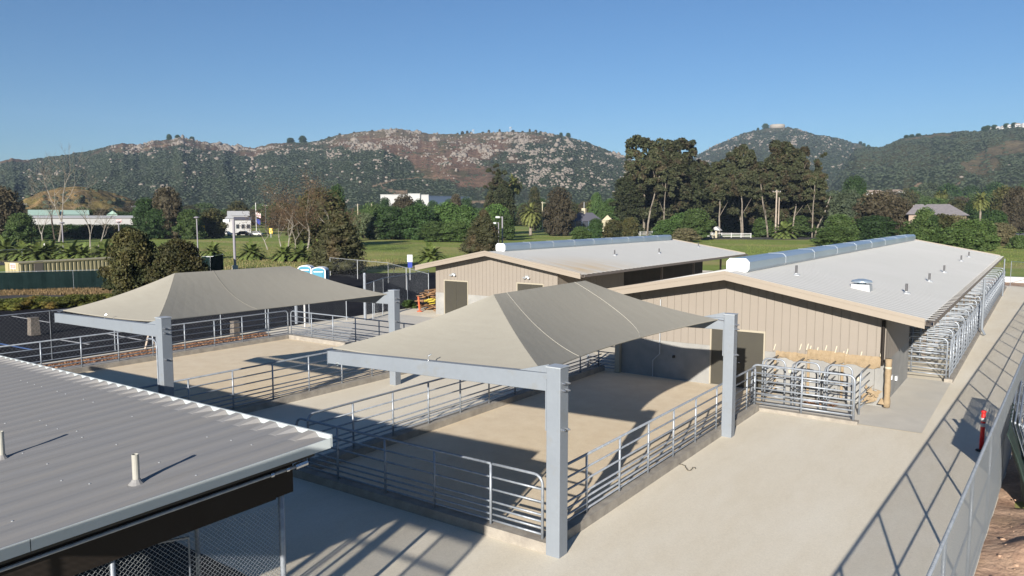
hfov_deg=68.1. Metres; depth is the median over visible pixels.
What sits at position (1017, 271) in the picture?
chain link fence
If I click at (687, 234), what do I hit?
tree
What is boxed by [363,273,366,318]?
gate post
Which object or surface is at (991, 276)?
stall divider
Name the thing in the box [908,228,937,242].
tree
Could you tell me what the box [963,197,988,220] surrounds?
tree
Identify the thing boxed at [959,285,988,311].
stall divider
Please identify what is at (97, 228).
tree
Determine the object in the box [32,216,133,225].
long shed
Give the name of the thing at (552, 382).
steel column
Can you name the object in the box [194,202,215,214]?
tree
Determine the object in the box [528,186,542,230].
tree
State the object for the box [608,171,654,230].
tree
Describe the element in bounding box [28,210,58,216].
house
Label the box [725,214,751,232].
tree
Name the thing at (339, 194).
tree
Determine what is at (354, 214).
tree
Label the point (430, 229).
tree
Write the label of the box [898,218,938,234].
tree
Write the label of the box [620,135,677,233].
eucalyptus tree
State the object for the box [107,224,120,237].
tree
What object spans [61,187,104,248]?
bare tree
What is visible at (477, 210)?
tree
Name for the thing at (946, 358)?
pipe gate
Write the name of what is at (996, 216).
tree
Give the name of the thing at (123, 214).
tree
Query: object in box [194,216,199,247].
lamp post
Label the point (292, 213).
bare tree
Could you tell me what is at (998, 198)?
tree
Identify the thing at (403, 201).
tree
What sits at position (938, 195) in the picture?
palm tree
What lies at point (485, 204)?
eucalyptus tree
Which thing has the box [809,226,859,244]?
tree
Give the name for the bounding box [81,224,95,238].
tree
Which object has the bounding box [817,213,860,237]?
tree
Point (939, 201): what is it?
tree
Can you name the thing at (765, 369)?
stall divider
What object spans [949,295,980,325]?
stall divider
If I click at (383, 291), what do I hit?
chain link fence
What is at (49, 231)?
tree
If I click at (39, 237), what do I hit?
tree
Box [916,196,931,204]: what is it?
tree
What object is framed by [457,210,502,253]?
juniper tree
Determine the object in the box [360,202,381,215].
tree
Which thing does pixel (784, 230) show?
palm tree
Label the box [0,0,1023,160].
sky
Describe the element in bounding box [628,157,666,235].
eucalyptus tree
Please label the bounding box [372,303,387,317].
chain link fence
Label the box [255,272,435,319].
play court
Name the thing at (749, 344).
door leaf
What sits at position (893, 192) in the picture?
tree
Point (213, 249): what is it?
palm tree
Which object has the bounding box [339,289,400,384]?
steel column
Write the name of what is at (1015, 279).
wall
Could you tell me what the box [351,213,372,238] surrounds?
tree
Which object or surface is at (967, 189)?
tree
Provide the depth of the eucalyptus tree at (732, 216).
268.43 m
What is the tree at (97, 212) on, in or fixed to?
on the ground at (410, 246)
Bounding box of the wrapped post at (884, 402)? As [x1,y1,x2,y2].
[861,358,892,407]
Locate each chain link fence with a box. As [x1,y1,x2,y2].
[0,270,109,289]
[0,309,265,359]
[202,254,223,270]
[268,301,346,327]
[330,258,428,296]
[363,270,428,316]
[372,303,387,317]
[393,262,425,275]
[926,355,1023,575]
[1010,261,1023,286]
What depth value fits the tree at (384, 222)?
208.49 m
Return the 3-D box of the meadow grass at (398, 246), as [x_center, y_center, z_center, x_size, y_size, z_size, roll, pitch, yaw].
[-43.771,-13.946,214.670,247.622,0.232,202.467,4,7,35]
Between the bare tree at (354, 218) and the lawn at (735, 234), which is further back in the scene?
the lawn at (735, 234)
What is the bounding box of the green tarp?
[1007,403,1023,503]
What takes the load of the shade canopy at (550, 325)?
attached to the steel column at (728, 325)
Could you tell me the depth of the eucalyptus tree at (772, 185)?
230.40 m
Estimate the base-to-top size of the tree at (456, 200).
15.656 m
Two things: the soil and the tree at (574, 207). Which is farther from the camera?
the tree at (574, 207)
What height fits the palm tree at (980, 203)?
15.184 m
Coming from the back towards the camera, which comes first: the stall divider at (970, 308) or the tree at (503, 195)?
the tree at (503, 195)
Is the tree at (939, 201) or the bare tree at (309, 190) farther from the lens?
the tree at (939, 201)
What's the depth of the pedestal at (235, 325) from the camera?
42.19 m
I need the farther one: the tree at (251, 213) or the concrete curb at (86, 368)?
the tree at (251, 213)
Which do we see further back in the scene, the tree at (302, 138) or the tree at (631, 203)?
the tree at (302, 138)
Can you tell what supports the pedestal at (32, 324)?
on the parking lot
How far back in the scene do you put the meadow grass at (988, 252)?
136.97 m
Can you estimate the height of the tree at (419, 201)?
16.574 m
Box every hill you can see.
[0,129,632,209]
[826,127,1023,193]
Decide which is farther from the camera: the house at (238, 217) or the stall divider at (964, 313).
the house at (238, 217)
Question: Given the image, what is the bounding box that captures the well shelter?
[710,227,721,237]
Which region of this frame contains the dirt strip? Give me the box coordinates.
[982,279,1023,286]
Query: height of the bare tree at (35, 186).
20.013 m
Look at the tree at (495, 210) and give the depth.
222.19 m
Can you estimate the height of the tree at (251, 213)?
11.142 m
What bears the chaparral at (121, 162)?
on the hill at (417, 160)
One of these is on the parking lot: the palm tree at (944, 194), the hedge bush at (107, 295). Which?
the hedge bush at (107, 295)
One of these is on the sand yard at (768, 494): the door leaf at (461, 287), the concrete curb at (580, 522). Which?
the concrete curb at (580, 522)
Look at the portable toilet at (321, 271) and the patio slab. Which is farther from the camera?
the portable toilet at (321, 271)
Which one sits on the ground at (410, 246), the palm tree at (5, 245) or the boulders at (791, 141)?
the palm tree at (5, 245)
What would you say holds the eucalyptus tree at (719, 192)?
on the ground at (410, 246)
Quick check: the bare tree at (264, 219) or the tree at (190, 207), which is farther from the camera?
the tree at (190, 207)
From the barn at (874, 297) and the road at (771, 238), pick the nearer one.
the barn at (874, 297)
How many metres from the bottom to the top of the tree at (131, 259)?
6.395 m
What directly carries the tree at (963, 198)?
on the ground at (410, 246)
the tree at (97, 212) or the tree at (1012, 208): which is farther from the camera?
the tree at (97, 212)
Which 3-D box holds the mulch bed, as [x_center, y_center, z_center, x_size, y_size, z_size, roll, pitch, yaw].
[-21.230,3.596,33.499,1.480,0.001,25.500,4,7,35]
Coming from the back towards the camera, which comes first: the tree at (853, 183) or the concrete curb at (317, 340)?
the tree at (853, 183)
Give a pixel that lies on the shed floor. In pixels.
(144, 557)
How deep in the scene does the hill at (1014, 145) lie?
904.04 m
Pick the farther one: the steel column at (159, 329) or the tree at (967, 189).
the tree at (967, 189)
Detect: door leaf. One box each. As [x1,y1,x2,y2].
[445,281,456,313]
[456,281,466,308]
[518,284,529,290]
[530,284,542,288]
[711,329,737,383]
[736,331,763,389]
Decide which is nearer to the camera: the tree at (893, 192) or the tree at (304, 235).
the tree at (304, 235)
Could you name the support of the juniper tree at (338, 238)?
on the ground at (410, 246)
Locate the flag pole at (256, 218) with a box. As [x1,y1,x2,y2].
[255,203,260,235]
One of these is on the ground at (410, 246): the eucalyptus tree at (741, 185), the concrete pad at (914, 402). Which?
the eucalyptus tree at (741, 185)
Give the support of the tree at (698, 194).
on the ground at (410, 246)
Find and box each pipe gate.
[492,463,543,538]
[587,346,614,368]
[750,364,855,420]
[908,335,948,378]
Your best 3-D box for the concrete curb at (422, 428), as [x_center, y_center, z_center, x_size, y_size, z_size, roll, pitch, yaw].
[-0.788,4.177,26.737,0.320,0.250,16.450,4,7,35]
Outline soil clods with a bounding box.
[998,495,1023,573]
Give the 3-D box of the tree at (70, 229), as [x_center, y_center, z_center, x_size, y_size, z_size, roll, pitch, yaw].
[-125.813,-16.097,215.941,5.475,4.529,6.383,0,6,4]
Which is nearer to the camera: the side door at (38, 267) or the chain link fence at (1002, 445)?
the chain link fence at (1002, 445)
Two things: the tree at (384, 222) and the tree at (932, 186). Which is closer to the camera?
the tree at (384, 222)
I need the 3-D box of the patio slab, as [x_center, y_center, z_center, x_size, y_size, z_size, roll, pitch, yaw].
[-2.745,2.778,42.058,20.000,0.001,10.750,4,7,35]
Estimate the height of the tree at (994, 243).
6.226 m
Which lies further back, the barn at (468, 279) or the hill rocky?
the hill rocky
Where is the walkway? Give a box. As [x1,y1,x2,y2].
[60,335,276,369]
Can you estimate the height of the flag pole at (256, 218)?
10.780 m
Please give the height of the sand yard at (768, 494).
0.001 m
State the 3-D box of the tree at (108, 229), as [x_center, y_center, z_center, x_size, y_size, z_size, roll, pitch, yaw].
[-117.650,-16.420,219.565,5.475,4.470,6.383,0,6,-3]
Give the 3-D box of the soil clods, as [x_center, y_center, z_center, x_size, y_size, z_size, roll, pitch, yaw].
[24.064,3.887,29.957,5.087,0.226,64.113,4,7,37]
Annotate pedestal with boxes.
[27,317,40,335]
[230,320,239,336]
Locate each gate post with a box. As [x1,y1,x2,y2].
[294,306,297,323]
[304,305,305,326]
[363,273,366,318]
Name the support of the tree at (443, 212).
on the ground at (410, 246)
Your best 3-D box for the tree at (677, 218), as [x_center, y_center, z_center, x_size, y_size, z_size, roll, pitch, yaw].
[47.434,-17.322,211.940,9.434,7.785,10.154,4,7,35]
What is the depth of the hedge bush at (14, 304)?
54.97 m
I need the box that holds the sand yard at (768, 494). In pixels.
[42,270,1023,575]
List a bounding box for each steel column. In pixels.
[54,313,174,396]
[327,350,570,558]
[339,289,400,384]
[688,312,739,437]
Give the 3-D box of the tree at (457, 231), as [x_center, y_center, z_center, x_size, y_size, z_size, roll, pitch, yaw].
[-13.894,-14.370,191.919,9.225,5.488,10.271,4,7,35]
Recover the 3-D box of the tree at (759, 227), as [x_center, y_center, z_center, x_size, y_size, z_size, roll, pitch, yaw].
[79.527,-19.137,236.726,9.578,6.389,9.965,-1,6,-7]
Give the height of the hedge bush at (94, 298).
0.906 m
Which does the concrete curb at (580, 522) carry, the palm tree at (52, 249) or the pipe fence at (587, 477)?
the pipe fence at (587, 477)
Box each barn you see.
[413,235,747,314]
[607,234,1004,406]
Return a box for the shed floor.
[74,541,245,575]
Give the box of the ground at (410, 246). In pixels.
[0,224,1023,508]
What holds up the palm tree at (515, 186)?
on the ground at (410, 246)
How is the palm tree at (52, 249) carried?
on the ground at (410, 246)
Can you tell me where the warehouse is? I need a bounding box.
[380,193,467,205]
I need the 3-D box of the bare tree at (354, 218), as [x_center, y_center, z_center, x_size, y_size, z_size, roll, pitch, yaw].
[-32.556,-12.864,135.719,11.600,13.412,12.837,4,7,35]
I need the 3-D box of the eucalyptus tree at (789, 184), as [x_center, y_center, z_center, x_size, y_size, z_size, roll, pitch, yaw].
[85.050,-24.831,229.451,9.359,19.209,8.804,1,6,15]
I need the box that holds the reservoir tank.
[769,124,784,127]
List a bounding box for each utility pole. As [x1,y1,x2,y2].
[774,190,780,233]
[777,197,779,232]
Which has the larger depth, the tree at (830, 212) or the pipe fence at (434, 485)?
the tree at (830, 212)
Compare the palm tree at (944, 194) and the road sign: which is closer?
the road sign
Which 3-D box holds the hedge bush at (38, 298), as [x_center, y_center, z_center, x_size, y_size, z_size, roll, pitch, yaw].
[-35.078,1.043,56.467,3.132,0.977,3.048,4,7,35]
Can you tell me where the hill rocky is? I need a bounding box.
[693,127,862,184]
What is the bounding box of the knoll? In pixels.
[22,186,136,212]
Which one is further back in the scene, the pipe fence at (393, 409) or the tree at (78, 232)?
the tree at (78, 232)
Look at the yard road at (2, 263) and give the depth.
111.60 m
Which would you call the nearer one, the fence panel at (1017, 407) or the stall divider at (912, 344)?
the fence panel at (1017, 407)
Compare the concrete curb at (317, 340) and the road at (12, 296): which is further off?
the road at (12, 296)
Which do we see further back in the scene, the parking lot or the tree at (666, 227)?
the tree at (666, 227)
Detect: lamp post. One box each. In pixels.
[60,222,63,247]
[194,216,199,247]
[223,219,237,268]
[496,216,502,242]
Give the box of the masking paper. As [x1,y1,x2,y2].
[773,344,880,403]
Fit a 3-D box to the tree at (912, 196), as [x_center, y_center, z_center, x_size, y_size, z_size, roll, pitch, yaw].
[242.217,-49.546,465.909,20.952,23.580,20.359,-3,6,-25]
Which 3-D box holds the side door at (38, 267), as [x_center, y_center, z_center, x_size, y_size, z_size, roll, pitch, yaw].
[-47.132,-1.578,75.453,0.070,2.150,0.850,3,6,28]
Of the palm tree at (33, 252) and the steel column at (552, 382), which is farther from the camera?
the palm tree at (33, 252)
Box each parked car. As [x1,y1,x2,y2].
[235,231,248,234]
[248,231,262,235]
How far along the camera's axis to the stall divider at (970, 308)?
49.66 m
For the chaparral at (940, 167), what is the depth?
932.18 m
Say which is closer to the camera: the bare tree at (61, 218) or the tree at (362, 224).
the bare tree at (61, 218)
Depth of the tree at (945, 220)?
152.68 m
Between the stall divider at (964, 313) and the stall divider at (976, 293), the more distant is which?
the stall divider at (976, 293)
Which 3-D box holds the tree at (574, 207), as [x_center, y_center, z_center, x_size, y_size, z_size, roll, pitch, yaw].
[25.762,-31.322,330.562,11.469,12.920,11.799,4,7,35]
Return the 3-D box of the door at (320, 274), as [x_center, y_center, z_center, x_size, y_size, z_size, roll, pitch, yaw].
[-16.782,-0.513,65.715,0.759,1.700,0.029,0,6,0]
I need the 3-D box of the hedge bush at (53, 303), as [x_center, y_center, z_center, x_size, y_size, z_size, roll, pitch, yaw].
[-34.045,1.096,56.361,3.050,0.901,2.663,4,7,35]
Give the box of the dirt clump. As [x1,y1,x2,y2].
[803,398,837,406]
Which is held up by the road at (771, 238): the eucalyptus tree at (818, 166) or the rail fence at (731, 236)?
the rail fence at (731, 236)
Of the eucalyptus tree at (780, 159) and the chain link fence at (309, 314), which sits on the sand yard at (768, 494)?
the chain link fence at (309, 314)
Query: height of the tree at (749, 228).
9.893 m
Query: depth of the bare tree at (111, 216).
160.06 m
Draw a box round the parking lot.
[0,306,324,363]
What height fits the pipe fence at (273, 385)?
1.381 m
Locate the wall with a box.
[1005,276,1023,282]
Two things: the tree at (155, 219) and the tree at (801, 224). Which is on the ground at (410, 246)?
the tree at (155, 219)
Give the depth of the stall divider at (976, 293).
54.02 m
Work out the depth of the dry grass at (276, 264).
104.82 m
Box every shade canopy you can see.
[57,266,386,321]
[324,281,723,368]
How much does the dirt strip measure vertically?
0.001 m
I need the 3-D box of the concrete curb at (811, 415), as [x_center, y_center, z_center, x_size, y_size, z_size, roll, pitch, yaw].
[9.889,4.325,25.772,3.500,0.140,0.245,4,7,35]
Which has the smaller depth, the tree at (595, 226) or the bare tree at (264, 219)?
the bare tree at (264, 219)
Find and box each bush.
[0,297,42,310]
[0,298,10,310]
[26,295,53,307]
[34,296,76,308]
[60,294,88,306]
[83,294,104,303]
[99,293,113,299]
[401,299,417,308]
[1006,234,1023,248]
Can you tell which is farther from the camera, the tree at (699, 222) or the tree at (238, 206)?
the tree at (238, 206)
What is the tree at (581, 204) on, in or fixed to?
on the ground at (410, 246)
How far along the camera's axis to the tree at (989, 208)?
277.73 m
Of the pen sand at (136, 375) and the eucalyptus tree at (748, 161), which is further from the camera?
the eucalyptus tree at (748, 161)
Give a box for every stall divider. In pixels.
[763,355,778,400]
[790,358,804,404]
[822,361,835,409]
[858,364,870,414]
[908,326,953,372]
[909,309,968,345]
[909,314,964,352]
[909,320,958,362]
[910,304,973,338]
[944,299,976,331]
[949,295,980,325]
[951,288,986,317]
[951,292,982,319]
[959,280,993,305]
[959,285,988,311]
[965,282,991,307]
[971,277,995,301]
[973,275,997,298]
[976,273,998,295]
[981,269,1002,284]
[989,271,1000,280]
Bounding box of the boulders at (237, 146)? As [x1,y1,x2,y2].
[28,129,624,176]
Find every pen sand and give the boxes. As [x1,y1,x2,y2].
[77,339,385,408]
[321,370,776,533]
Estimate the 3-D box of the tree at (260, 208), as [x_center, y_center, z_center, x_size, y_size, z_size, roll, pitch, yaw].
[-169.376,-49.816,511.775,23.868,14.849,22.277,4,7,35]
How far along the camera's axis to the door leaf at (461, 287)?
51.03 m
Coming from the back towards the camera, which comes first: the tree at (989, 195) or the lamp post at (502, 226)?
the tree at (989, 195)
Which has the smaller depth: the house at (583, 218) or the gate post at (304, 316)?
the gate post at (304, 316)
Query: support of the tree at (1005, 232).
on the ground at (410, 246)
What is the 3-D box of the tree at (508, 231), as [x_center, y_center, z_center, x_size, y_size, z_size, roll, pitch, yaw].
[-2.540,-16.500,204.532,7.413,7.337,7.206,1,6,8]
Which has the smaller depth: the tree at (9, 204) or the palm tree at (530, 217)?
the tree at (9, 204)
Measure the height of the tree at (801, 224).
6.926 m
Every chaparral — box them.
[0,131,630,209]
[695,127,863,186]
[826,126,1023,193]
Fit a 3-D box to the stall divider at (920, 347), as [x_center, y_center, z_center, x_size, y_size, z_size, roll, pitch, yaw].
[18.880,2.422,34.922,2.962,1.991,0.062,4,7,35]
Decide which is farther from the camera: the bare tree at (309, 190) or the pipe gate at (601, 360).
the bare tree at (309, 190)
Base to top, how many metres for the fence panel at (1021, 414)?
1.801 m
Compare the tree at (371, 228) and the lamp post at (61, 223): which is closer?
the lamp post at (61, 223)
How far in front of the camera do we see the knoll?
402.45 m
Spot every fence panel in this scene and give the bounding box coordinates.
[1011,388,1023,451]
[1014,380,1023,453]
[1018,387,1023,440]
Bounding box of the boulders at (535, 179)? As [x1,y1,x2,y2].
[0,128,631,207]
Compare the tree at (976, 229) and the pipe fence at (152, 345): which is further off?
the tree at (976, 229)
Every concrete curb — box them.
[61,334,288,372]
[228,371,407,413]
[286,334,352,345]
[293,467,545,553]
[306,365,604,469]
[544,404,758,540]
[759,406,858,424]
[944,286,1006,382]
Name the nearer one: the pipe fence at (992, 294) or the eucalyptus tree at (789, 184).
the pipe fence at (992, 294)
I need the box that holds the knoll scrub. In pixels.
[25,187,126,211]
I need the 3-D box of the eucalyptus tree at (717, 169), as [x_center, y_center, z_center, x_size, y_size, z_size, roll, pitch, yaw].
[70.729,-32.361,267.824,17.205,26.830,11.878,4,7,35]
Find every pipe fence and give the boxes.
[0,310,288,368]
[138,350,384,408]
[290,311,414,341]
[295,418,491,523]
[307,351,601,461]
[567,367,755,521]
[948,270,1005,377]
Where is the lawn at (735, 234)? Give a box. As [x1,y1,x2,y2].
[707,232,753,235]
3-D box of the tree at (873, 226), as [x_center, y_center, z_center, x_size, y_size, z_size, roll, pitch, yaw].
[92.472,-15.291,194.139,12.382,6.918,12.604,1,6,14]
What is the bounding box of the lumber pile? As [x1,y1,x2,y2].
[416,289,435,310]
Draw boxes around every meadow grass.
[18,235,767,258]
[747,244,1023,266]
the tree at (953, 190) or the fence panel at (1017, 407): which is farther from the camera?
the tree at (953, 190)
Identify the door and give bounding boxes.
[34,261,42,271]
[314,272,322,277]
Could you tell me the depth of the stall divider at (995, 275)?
66.63 m
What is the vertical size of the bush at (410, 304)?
0.701 m
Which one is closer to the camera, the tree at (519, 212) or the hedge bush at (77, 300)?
the hedge bush at (77, 300)
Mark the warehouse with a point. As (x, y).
(426, 199)
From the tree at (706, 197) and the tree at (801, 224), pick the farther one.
the tree at (706, 197)
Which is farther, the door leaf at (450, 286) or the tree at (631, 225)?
the tree at (631, 225)
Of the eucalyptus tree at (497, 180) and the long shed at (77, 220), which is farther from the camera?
the eucalyptus tree at (497, 180)
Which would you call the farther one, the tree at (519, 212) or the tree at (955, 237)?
the tree at (519, 212)
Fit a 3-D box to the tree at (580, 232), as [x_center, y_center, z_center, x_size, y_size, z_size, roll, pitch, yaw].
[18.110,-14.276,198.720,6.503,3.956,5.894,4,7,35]
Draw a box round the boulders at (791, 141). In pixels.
[696,129,853,180]
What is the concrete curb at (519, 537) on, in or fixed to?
on the sand yard at (768, 494)
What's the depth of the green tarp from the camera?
17.85 m
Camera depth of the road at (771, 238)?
220.51 m
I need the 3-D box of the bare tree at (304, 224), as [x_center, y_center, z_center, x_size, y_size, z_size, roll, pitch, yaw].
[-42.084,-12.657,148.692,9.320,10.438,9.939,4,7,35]
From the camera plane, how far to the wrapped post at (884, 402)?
26.59 m
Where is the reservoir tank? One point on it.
(776, 125)
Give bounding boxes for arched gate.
[761,358,785,404]
[794,361,820,409]
[825,364,852,413]
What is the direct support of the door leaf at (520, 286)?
in the barn at (468, 279)
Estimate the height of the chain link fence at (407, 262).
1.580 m
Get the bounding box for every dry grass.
[0,246,309,262]
[224,258,405,269]
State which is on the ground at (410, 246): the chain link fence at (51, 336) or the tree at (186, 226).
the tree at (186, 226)
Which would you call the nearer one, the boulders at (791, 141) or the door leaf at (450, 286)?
the door leaf at (450, 286)
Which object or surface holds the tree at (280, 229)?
on the ground at (410, 246)
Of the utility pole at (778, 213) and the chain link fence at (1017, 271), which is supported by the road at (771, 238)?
the utility pole at (778, 213)
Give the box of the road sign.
[407,255,411,267]
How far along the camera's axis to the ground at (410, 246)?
165.35 m
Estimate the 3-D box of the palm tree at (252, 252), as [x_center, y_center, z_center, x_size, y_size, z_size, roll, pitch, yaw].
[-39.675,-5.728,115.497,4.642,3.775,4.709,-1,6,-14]
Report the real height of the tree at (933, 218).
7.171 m
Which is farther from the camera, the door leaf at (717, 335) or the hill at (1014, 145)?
the hill at (1014, 145)
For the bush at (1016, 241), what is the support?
on the ground at (410, 246)
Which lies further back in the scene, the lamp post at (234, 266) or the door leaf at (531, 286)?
the lamp post at (234, 266)
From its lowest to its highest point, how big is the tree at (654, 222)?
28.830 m
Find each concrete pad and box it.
[759,393,872,419]
[858,377,950,432]
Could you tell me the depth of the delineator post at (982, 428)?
21.83 m
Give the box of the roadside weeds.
[0,287,112,295]
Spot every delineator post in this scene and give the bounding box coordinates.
[417,297,422,311]
[975,410,986,451]
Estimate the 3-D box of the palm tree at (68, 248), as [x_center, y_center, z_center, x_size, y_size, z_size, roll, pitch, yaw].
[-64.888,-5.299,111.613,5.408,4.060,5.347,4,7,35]
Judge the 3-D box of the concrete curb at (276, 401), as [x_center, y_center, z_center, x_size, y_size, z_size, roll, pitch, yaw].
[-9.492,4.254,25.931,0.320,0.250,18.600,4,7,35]
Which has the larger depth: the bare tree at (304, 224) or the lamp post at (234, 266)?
the bare tree at (304, 224)
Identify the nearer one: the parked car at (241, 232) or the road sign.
the road sign
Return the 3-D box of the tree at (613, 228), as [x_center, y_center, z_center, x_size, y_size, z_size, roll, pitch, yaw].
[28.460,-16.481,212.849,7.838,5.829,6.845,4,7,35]
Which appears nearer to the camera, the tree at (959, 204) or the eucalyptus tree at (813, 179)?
the eucalyptus tree at (813, 179)
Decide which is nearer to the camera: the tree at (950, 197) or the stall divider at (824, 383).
the stall divider at (824, 383)
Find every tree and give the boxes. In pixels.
[0,185,25,239]
[0,212,43,242]
[0,235,18,260]
[4,239,30,260]
[20,237,56,260]
[25,161,65,242]
[25,206,48,215]
[26,191,63,240]
[31,224,53,239]
[36,144,96,241]
[37,239,62,259]
[44,224,61,239]
[48,239,88,259]
[54,224,68,238]
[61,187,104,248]
[63,224,77,238]
[66,242,94,258]
[72,207,95,215]
[72,224,86,238]
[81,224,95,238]
[88,238,112,257]
[91,224,108,238]
[92,209,109,215]
[96,212,115,246]
[96,226,157,296]
[98,224,112,238]
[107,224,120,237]
[116,211,129,215]
[117,224,131,230]
[122,201,135,212]
[130,197,160,238]
[140,208,172,238]
[142,238,210,282]
[146,186,182,238]
[166,134,171,139]
[171,209,207,239]
[182,205,201,215]
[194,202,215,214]
[200,208,228,238]
[200,241,225,256]
[224,200,252,227]
[237,238,267,260]
[238,204,283,249]
[249,165,332,249]
[249,209,263,225]
[250,203,272,224]
[260,192,303,246]
[266,202,292,220]
[267,209,287,230]
[268,181,315,245]
[269,242,295,262]
[275,202,321,247]
[284,187,349,244]
[286,138,294,142]
[286,240,310,262]
[298,135,306,141]
[302,180,364,233]
[306,211,367,273]
[329,184,345,213]
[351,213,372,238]
[352,209,362,222]
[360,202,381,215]
[364,222,379,239]
[366,205,406,239]
[379,197,390,209]
[393,194,414,211]
[395,203,435,239]
[412,241,446,263]
[414,198,424,206]
[414,221,450,241]
[427,200,437,213]
[432,202,458,223]
[437,221,471,241]
[450,194,462,206]
[452,205,476,226]
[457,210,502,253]
[461,197,472,209]
[473,207,480,217]
[483,182,496,210]
[484,203,515,229]
[485,163,508,204]
[491,182,518,224]
[494,213,515,239]
[508,173,523,230]
[515,203,527,225]
[518,201,541,234]
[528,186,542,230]
[536,198,546,229]
[542,187,576,235]
[570,201,580,213]
[570,226,591,239]
[578,201,586,212]
[584,200,591,212]
[587,218,603,238]
[588,192,603,216]
[597,198,621,220]
[602,219,623,237]
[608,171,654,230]
[615,176,647,232]
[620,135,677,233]
[620,217,639,236]
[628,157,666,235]
[638,137,699,225]
[641,197,673,227]
[649,219,677,235]
[653,169,676,219]
[666,158,708,218]
[670,212,685,227]
[672,228,702,241]
[680,207,716,238]
[693,160,718,222]
[696,158,733,233]
[703,175,731,236]
[703,175,738,230]
[712,216,730,233]
[722,144,764,232]
[724,197,751,228]
[725,162,739,225]
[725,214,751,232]
[727,168,758,235]
[737,161,786,231]
[746,210,770,233]
[752,140,804,224]
[752,217,777,236]
[753,172,788,236]
[762,123,768,128]
[770,218,800,238]
[778,174,808,237]
[779,215,820,236]
[787,146,811,217]
[801,172,828,237]
[802,184,832,235]
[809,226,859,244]
[811,152,827,233]
[811,190,840,235]
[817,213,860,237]
[833,189,862,221]
[841,174,868,202]
[852,190,895,238]
[854,215,899,240]
[874,197,913,235]
[885,189,902,200]
[896,188,919,204]
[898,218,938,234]
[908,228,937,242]
[912,206,934,220]
[916,181,943,194]
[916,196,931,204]
[924,213,957,228]
[925,198,950,204]
[927,215,941,227]
[928,227,985,249]
[933,190,942,198]
[934,183,961,196]
[940,190,949,198]
[946,194,954,200]
[947,214,969,225]
[948,199,967,210]
[949,218,993,251]
[954,196,970,203]
[962,184,980,195]
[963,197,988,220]
[964,193,977,198]
[969,191,992,220]
[976,218,1001,249]
[977,192,992,200]
[981,181,1005,193]
[984,197,993,215]
[984,210,1008,223]
[989,185,1011,210]
[991,222,1016,245]
[1000,186,1023,234]
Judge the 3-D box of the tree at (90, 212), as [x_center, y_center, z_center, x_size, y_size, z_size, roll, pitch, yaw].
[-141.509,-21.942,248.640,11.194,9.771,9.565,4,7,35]
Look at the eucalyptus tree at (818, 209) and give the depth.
228.54 m
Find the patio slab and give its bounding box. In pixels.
[270,314,609,372]
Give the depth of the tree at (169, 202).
215.13 m
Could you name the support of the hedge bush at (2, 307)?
on the planter strip
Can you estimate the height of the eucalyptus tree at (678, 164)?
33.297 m
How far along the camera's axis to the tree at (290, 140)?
1369.26 m
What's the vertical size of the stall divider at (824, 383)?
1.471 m
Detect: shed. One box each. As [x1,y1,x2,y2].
[0,355,332,575]
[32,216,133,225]
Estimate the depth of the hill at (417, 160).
931.06 m
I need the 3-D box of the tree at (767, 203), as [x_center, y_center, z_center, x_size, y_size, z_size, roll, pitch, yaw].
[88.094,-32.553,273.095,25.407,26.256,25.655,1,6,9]
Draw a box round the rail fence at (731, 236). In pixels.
[711,233,751,237]
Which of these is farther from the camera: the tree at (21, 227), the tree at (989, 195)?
the tree at (989, 195)
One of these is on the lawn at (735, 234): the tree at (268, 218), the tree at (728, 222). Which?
the tree at (728, 222)
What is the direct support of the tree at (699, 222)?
on the ground at (410, 246)
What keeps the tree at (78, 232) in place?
on the ground at (410, 246)
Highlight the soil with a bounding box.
[974,421,1023,575]
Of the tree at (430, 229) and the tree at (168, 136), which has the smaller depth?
the tree at (430, 229)
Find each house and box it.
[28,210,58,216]
[60,210,88,215]
[106,210,117,215]
[225,211,251,234]
[568,208,612,232]
[907,204,967,221]
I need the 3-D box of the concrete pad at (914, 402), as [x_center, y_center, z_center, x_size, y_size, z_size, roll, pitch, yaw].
[14.603,4.142,27.853,1.900,0.001,8.900,4,7,35]
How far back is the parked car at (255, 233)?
246.80 m
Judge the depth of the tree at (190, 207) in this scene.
445.45 m
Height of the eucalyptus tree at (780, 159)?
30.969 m
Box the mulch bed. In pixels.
[47,332,269,367]
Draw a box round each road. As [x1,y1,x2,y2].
[0,253,93,264]
[0,290,112,298]
[701,237,820,239]
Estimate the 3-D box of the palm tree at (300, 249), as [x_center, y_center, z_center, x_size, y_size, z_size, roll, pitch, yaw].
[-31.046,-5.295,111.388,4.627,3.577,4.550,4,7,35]
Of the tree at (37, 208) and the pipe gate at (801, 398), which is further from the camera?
the tree at (37, 208)
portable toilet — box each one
[298,265,314,273]
[311,266,328,279]
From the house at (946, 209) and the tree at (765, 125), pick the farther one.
the tree at (765, 125)
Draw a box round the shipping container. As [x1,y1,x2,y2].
[4,257,110,272]

